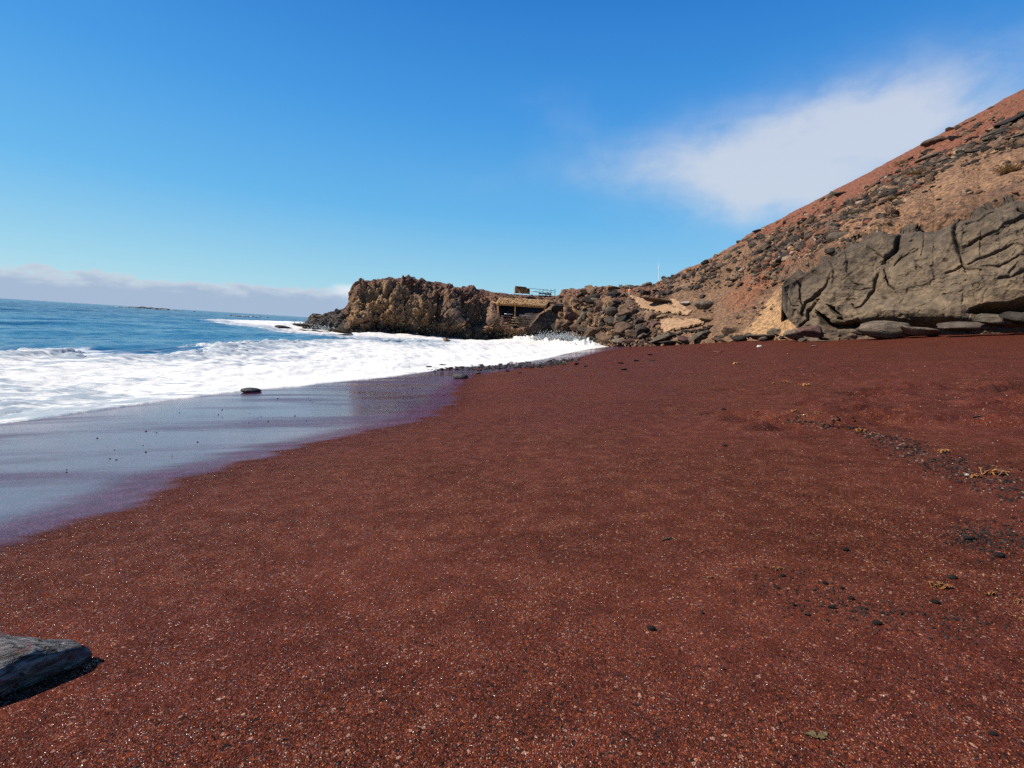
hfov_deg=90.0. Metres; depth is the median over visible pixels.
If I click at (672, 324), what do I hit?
sandy terrace
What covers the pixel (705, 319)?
boulder
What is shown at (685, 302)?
boulder
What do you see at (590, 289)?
boulder
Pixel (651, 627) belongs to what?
pebble
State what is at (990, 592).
seaweed
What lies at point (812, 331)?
boulder
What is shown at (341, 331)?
sea rock
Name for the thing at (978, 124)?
boulder
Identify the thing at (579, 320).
boulder
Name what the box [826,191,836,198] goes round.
boulder
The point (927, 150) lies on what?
boulder
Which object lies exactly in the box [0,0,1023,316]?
sky
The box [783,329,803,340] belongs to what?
boulder
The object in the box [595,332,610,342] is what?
boulder
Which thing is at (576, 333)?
boulder
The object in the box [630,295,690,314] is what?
sandy path
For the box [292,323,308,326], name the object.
sea rock
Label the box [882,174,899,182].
boulder
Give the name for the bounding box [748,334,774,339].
boulder
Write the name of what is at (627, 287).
boulder
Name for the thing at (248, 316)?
white water
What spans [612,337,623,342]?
boulder
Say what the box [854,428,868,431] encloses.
seaweed
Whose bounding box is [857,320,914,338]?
boulder
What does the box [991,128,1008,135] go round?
boulder
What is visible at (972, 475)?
seaweed
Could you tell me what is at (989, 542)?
gravel
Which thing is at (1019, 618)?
seaweed
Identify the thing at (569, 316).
boulder
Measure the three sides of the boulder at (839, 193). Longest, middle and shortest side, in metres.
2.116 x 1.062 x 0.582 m
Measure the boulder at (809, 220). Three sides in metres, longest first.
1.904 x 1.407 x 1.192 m
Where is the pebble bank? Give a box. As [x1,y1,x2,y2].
[439,360,571,370]
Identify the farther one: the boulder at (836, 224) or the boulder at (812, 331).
the boulder at (836, 224)
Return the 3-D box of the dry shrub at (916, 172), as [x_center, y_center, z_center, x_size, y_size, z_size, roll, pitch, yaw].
[44.586,-23.403,56.827,3.056,0.913,2.882,4,6,0]
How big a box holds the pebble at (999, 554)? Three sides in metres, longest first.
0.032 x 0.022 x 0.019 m
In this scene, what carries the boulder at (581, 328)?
on the headland
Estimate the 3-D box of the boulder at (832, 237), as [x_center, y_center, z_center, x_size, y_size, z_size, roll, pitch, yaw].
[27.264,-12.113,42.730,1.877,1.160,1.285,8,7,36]
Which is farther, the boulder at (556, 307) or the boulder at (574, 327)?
the boulder at (556, 307)
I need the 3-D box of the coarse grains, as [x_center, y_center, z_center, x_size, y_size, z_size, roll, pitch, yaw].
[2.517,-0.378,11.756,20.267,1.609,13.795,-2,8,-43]
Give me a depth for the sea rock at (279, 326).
68.97 m
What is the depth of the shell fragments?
2.12 m
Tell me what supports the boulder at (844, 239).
on the scree slope
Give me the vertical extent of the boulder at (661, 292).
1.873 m
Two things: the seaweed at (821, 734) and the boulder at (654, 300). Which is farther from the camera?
the boulder at (654, 300)
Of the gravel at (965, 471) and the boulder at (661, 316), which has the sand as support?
the gravel at (965, 471)
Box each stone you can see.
[0,631,91,696]
[240,387,261,392]
[452,373,467,378]
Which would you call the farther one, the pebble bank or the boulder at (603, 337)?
the boulder at (603, 337)
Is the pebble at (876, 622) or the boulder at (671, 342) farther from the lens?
the boulder at (671, 342)
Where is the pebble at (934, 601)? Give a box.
[930,599,939,603]
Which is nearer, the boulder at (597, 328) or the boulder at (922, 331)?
the boulder at (922, 331)
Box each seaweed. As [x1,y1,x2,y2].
[770,566,784,569]
[803,730,828,739]
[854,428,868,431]
[927,581,955,588]
[933,448,952,452]
[969,474,982,477]
[978,467,1009,475]
[984,590,996,595]
[1010,615,1023,620]
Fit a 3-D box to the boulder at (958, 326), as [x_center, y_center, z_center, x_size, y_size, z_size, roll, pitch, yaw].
[26.928,-3.348,30.048,3.164,0.660,1.472,8,7,36]
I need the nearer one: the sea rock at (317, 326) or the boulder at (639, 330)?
the boulder at (639, 330)
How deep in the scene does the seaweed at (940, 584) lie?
1.57 m
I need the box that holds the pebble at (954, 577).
[946,575,957,579]
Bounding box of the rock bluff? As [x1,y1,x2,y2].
[781,194,1023,340]
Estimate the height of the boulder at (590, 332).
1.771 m
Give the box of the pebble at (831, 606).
[828,604,835,608]
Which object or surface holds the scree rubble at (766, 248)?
on the scree slope
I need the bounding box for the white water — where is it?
[229,315,268,317]
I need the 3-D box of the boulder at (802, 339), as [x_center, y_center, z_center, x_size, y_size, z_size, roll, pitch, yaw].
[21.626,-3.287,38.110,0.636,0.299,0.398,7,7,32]
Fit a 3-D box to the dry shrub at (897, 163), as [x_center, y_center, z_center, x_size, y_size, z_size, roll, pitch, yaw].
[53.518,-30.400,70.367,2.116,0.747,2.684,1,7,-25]
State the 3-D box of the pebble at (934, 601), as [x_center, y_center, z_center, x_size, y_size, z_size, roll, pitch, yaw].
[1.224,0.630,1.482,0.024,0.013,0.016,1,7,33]
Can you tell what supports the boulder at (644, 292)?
on the headland
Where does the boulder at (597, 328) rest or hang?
on the boulder at (590, 332)
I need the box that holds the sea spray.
[282,319,594,341]
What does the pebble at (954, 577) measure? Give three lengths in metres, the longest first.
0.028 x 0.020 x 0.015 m
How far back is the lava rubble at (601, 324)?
84.64 m
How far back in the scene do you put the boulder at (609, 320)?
76.75 m
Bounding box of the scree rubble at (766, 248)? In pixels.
[664,91,1023,341]
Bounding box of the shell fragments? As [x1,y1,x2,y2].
[427,353,1023,605]
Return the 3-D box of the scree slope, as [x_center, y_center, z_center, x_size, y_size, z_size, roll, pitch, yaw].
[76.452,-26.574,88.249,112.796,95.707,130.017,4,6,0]
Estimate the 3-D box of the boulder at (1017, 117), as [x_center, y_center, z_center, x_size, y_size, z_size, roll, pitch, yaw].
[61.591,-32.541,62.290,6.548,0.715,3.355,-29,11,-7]
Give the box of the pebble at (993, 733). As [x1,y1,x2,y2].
[988,730,997,735]
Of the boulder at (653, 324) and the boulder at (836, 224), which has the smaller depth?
the boulder at (836, 224)
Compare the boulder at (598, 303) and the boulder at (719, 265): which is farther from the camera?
the boulder at (598, 303)
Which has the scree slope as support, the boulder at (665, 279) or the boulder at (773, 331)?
the boulder at (773, 331)
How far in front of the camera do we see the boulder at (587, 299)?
90.62 m
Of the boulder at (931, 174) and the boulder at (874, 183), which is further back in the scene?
the boulder at (874, 183)
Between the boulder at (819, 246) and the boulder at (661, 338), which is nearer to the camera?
the boulder at (819, 246)
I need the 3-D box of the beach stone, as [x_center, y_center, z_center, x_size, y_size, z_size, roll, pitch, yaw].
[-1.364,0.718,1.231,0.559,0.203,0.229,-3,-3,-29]
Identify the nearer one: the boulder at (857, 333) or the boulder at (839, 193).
the boulder at (857, 333)
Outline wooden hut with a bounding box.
[514,286,529,294]
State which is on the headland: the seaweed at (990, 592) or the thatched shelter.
the thatched shelter
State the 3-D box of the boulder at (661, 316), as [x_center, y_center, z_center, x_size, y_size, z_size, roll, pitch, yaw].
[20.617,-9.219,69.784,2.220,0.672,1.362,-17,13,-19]
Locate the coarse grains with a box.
[0,391,1023,767]
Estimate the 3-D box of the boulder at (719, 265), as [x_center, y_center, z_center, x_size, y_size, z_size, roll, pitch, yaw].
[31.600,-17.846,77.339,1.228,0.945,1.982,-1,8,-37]
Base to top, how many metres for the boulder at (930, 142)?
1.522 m
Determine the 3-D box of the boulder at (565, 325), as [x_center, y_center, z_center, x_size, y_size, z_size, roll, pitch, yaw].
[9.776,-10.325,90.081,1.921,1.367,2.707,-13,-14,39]
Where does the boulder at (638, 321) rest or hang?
on the headland
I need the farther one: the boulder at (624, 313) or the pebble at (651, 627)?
the boulder at (624, 313)
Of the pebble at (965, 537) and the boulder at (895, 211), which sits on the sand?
the pebble at (965, 537)
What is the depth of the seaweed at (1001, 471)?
2.78 m
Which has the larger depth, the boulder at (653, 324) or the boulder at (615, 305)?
the boulder at (615, 305)
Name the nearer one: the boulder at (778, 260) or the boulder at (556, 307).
the boulder at (778, 260)
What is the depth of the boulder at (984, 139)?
57.64 m
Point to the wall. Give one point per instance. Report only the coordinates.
(545, 294)
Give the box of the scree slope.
[669,89,1023,344]
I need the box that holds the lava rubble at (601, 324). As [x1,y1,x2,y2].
[302,279,673,346]
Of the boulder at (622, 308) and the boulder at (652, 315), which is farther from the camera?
the boulder at (622, 308)
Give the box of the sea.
[0,298,429,355]
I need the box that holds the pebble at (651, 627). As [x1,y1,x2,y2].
[647,625,655,630]
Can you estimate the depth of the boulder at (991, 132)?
58.54 m
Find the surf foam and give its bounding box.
[0,319,608,423]
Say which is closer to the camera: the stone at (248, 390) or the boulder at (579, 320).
the stone at (248, 390)
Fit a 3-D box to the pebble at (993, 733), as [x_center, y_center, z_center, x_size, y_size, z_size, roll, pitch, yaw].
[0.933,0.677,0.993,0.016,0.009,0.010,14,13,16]
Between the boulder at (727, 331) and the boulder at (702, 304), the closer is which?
the boulder at (727, 331)
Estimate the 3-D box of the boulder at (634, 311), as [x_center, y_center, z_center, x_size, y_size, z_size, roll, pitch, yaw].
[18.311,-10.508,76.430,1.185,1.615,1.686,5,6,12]
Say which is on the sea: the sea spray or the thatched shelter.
the sea spray
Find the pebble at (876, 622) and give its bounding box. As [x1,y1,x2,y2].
[872,620,881,624]
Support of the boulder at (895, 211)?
on the scree slope
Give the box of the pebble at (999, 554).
[994,552,1005,557]
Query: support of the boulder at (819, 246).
on the scree slope
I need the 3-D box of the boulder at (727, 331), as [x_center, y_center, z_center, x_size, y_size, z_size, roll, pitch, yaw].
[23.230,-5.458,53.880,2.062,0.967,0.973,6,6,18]
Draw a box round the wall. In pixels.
[539,293,550,296]
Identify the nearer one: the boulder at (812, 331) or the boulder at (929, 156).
the boulder at (812, 331)
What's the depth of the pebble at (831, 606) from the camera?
1.47 m
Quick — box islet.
[136,307,169,309]
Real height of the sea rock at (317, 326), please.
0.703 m
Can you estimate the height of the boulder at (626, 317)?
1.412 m
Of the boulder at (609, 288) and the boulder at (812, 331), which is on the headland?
the boulder at (609, 288)
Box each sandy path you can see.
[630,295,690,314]
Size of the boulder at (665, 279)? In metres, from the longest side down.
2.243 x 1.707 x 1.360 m
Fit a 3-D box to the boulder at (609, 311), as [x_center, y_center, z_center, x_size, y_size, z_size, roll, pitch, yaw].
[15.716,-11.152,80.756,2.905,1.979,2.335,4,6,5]
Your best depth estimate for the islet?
694.26 m
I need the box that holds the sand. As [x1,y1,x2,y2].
[0,333,1023,767]
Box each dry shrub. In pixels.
[885,195,896,200]
[890,159,908,165]
[897,168,925,175]
[987,162,1023,175]
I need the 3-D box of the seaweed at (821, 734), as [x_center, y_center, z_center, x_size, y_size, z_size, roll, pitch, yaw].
[0.603,0.688,1.004,0.056,0.005,0.023,4,6,0]
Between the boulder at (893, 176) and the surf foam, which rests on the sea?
the surf foam
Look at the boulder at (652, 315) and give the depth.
70.97 m
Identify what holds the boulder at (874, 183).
on the scree slope
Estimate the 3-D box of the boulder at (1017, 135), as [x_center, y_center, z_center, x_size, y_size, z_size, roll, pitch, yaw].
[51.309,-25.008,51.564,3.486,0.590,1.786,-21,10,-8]
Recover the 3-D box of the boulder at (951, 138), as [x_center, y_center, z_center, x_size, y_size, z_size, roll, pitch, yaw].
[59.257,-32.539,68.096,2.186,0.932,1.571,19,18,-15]
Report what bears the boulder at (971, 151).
on the scree slope
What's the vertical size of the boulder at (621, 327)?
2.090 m
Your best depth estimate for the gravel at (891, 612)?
1.43 m
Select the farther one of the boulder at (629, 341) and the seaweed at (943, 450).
the boulder at (629, 341)
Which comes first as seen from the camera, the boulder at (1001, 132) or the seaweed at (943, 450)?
the seaweed at (943, 450)
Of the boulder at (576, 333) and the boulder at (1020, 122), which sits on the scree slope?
the boulder at (1020, 122)
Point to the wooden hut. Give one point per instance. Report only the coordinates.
(521, 290)
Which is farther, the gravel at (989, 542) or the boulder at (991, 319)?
the boulder at (991, 319)
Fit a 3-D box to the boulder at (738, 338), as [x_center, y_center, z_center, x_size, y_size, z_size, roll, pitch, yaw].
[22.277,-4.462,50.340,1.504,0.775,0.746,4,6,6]
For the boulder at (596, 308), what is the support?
on the headland
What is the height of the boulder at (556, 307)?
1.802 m
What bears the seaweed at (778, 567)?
on the sand
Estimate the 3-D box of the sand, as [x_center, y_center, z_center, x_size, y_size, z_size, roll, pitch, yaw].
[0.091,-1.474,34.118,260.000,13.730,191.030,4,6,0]
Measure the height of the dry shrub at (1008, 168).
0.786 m
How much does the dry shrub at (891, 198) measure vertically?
0.413 m
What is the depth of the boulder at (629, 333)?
68.95 m
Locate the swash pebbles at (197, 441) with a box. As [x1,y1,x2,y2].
[65,388,412,473]
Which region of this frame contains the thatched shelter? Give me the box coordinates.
[491,298,548,327]
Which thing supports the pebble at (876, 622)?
on the sand
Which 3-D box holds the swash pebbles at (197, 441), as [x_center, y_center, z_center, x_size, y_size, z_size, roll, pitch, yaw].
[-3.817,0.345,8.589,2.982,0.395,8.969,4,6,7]
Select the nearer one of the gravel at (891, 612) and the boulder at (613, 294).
the gravel at (891, 612)
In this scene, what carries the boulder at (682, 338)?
on the scree slope
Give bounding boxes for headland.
[301,274,669,346]
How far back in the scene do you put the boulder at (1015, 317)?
28.50 m
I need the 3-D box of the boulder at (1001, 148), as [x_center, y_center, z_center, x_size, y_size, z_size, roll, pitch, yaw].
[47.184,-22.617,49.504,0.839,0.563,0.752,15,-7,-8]
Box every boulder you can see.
[551,303,563,312]
[561,322,571,328]
[563,312,576,320]
[569,332,583,339]
[570,324,579,331]
[576,317,583,323]
[578,326,586,331]
[582,294,602,303]
[584,285,596,294]
[584,327,600,337]
[592,327,600,330]
[593,299,603,308]
[593,306,599,312]
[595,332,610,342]
[602,307,618,315]
[605,316,614,326]
[606,285,619,290]
[606,291,620,297]
[608,303,618,307]
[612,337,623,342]
[614,321,633,334]
[617,310,630,315]
[617,314,630,321]
[618,305,630,311]
[621,339,636,343]
[624,285,633,289]
[625,330,634,337]
[631,308,637,316]
[634,318,646,324]
[635,325,649,338]
[641,290,650,294]
[641,296,671,302]
[646,311,657,320]
[649,332,670,343]
[650,321,660,328]
[656,314,668,318]
[658,290,665,297]
[658,340,676,344]
[661,276,668,283]
[677,336,687,341]
[680,301,689,304]
[689,330,710,340]
[694,300,713,309]
[699,317,713,321]
[711,336,722,341]
[715,263,726,268]
[723,327,737,335]
[731,335,746,341]
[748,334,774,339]
[767,328,780,335]
[775,256,784,263]
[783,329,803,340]
[794,326,823,337]
[798,338,806,341]
[802,218,813,225]
[817,244,825,249]
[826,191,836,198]
[826,232,847,242]
[830,223,840,226]
[834,191,845,196]
[841,238,851,241]
[852,331,864,335]
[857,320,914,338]
[865,179,879,190]
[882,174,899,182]
[890,209,899,215]
[899,326,939,335]
[914,151,940,162]
[920,136,947,146]
[920,149,934,154]
[925,172,935,177]
[936,321,1004,331]
[947,136,961,140]
[964,148,979,153]
[971,122,981,128]
[971,313,1013,325]
[980,127,1008,139]
[982,133,1001,141]
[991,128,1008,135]
[993,112,1023,126]
[995,146,1004,150]
[999,311,1023,324]
[1005,132,1023,139]
[1015,119,1023,126]
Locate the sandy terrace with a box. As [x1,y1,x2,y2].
[660,318,703,332]
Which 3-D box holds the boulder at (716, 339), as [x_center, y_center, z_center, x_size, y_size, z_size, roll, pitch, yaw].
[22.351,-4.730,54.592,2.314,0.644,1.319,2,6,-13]
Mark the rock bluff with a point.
(913, 275)
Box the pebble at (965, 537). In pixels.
[963,535,974,540]
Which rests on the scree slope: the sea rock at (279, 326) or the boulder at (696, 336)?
the boulder at (696, 336)
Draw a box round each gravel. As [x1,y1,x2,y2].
[733,566,1022,651]
[787,404,1023,511]
[939,514,1023,570]
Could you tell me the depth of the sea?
49.49 m
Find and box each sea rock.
[274,325,289,327]
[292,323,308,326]
[307,325,324,328]
[331,329,351,333]

